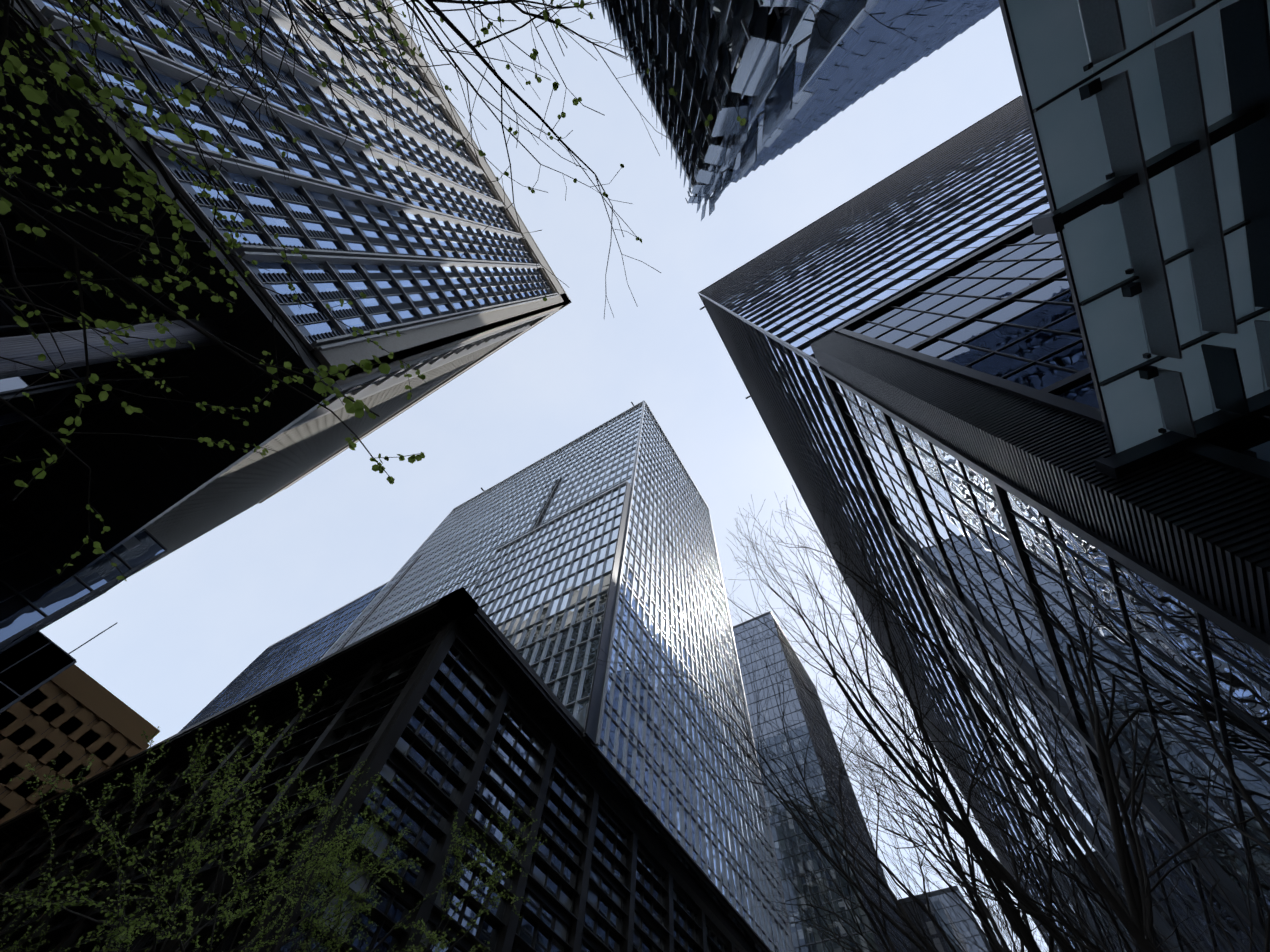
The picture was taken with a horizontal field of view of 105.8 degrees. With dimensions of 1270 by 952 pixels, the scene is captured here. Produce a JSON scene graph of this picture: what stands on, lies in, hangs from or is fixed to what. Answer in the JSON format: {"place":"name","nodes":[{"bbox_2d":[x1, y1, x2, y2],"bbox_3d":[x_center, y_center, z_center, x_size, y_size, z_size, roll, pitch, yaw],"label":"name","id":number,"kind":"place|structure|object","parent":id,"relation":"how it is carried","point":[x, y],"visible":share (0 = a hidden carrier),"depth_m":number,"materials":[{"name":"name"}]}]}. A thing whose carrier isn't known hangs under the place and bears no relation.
{"place":"outdoors","nodes":[
{"label":"outdoors","id":0,"kind":"place"},
{"bbox_2d":[178,581,388,732],"bbox_3d":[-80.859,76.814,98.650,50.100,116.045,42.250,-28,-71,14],"label":"tower","id":1,"kind":"structure","parent":0,"point":[302,648],"depth_m":123.18,"materials":[{"name":"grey glass"}]},
{"bbox_2d":[40,0,1087,951],"label":"sky","id":2,"kind":"structure","parent":0,"point":[189,622],"materials":[{"name":"white"}]},
{"bbox_2d":[732,611,911,951],"bbox_3d":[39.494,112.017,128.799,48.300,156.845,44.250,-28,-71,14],"label":"tower","id":3,"kind":"structure","parent":0,"point":[811,942],"depth_m":129.53,"materials":[{"name":"grey glass"}]},
{"bbox_2d":[995,852,1048,947],"bbox_3d":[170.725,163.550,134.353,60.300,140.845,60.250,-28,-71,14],"label":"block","id":4,"kind":"structure","parent":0,"point":[1032,919],"depth_m":190.96,"materials":[{"name":"grey glass"}]},
{"label":"ground","id":5,"kind":"structure","parent":0,"visible":0},
{"bbox_2d":[0,868,154,951],"bbox_3d":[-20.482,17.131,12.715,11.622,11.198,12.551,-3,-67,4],"label":"budding tree","id":6,"kind":"object","parent":5,"relation":"on","point":[21,938],"visible":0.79,"depth_m":15.51,"materials":[{"name":"green plant"}]},
{"bbox_2d":[0,664,159,823],"bbox_3d":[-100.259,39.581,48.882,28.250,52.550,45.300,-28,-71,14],"label":"tan building","id":7,"kind":"structure","parent":5,"relation":"on","point":[75,716],"depth_m":67.72,"materials":[{"name":"tile"}]},
{"bbox_2d":[0,525,167,712],"bbox_3d":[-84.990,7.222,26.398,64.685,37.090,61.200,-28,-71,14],"label":"block","id":8,"kind":"structure","parent":5,"relation":"on","point":[37,594],"depth_m":38.23,"materials":[{"name":"black glass"}]},
{"bbox_2d":[0,197,226,497],"bbox_3d":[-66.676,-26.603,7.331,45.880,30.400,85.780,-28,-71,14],"label":"building","id":9,"kind":"structure","parent":5,"relation":"on","point":[55,405],"depth_m":26.45,"materials":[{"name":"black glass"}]},
{"bbox_2d":[0,0,570,579],"bbox_3d":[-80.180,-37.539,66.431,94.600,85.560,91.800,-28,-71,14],"label":"tower","id":10,"kind":"structure","parent":9,"relation":"on","point":[348,222],"depth_m":35.05,"materials":[{"name":"grey glass"}]},
{"bbox_2d":[0,676,546,951],"bbox_3d":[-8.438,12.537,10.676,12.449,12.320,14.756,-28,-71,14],"label":"budding tree","id":11,"kind":"object","parent":5,"relation":"on","point":[318,862],"visible":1,"depth_m":11.57,"materials":[{"name":"green plant"}]},
{"bbox_2d":[0,587,769,951],"bbox_3d":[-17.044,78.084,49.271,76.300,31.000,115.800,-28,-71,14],"label":"building","id":12,"kind":"structure","parent":5,"relation":"on","point":[446,709],"depth_m":33.25,"materials":[{"name":"black glass"}]},
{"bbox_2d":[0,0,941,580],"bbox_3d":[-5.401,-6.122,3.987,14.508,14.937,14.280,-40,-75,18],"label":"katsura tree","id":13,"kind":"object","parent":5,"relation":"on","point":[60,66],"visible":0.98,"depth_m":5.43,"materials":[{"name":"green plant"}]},
{"bbox_2d":[320,400,794,951],"bbox_3d":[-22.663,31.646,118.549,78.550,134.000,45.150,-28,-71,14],"label":"tower","id":14,"kind":"structure","parent":5,"relation":"on","point":[598,534],"depth_m":71.97,"materials":[{"name":"grey glass"}]},
{"bbox_2d":[597,0,999,220],"bbox_3d":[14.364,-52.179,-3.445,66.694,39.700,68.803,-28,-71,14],"label":"fin building","id":15,"kind":"structure","parent":5,"relation":"on","point":[788,76],"depth_m":16.60,"materials":[{"name":"grey glass"}]},
{"bbox_2d":[592,494,1136,951],"bbox_3d":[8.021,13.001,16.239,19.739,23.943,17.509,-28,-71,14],"label":"zelkova tree","id":16,"kind":"object","parent":5,"relation":"on","point":[986,933],"visible":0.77,"depth_m":16.82,"materials":[{"name":"brown plant"}]},
{"bbox_2d":[535,421,1269,951],"bbox_3d":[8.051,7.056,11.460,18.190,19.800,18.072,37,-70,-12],"label":"zelkova tree","id":17,"kind":"object","parent":5,"relation":"on","point":[1019,927],"visible":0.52,"depth_m":11.50,"materials":[{"name":"brown plant"}]},
{"bbox_2d":[698,95,1108,951],"bbox_3d":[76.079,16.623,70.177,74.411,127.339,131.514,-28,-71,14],"label":"tower","id":18,"kind":"structure","parent":5,"relation":"on","point":[776,311],"depth_m":49.11,"materials":[{"name":"grey glass"}]},
{"bbox_2d":[895,886,991,951],"bbox_3d":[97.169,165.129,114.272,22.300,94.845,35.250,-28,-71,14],"label":"block","id":19,"kind":"structure","parent":5,"relation":"on","point":[927,922],"depth_m":144.94,"materials":[{"name":"grey glass"}]},
{"bbox_2d":[667,460,1269,951],"bbox_3d":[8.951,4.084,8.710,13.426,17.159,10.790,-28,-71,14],"label":"zelkova tree","id":20,"kind":"object","parent":5,"relation":"on","point":[1129,918],"visible":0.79,"depth_m":8.09,"materials":[{"name":"brown plant"}]},
{"bbox_2d":[865,895,1110,951],"bbox_3d":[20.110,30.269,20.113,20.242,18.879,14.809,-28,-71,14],"label":"zelkova tree","id":21,"kind":"object","parent":5,"relation":"on","point":[1034,939],"visible":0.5,"depth_m":25.86,"materials":[{"name":"black plant"}]},
{"bbox_2d":[780,710,1240,951],"bbox_3d":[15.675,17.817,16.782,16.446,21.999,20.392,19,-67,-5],"label":"zelkova tree","id":22,"kind":"object","parent":5,"relation":"on","point":[1037,884],"visible":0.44,"depth_m":19.44,"materials":[{"name":"black plant"}]},
{"bbox_2d":[810,203,1269,951],"bbox_3d":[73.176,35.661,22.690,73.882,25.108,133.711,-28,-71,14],"label":"skyscraper","id":23,"kind":"structure","parent":5,"relation":"on","point":[1164,567],"depth_m":11.26,"materials":[{"name":"glass"}]},
{"bbox_2d":[999,0,1269,479],"bbox_3d":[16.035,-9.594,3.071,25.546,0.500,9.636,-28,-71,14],"label":"glass building","id":24,"kind":"structure","parent":23,"relation":"attached to","point":[1164,105],"depth_m":6.22,"materials":[{"name":"glass"}]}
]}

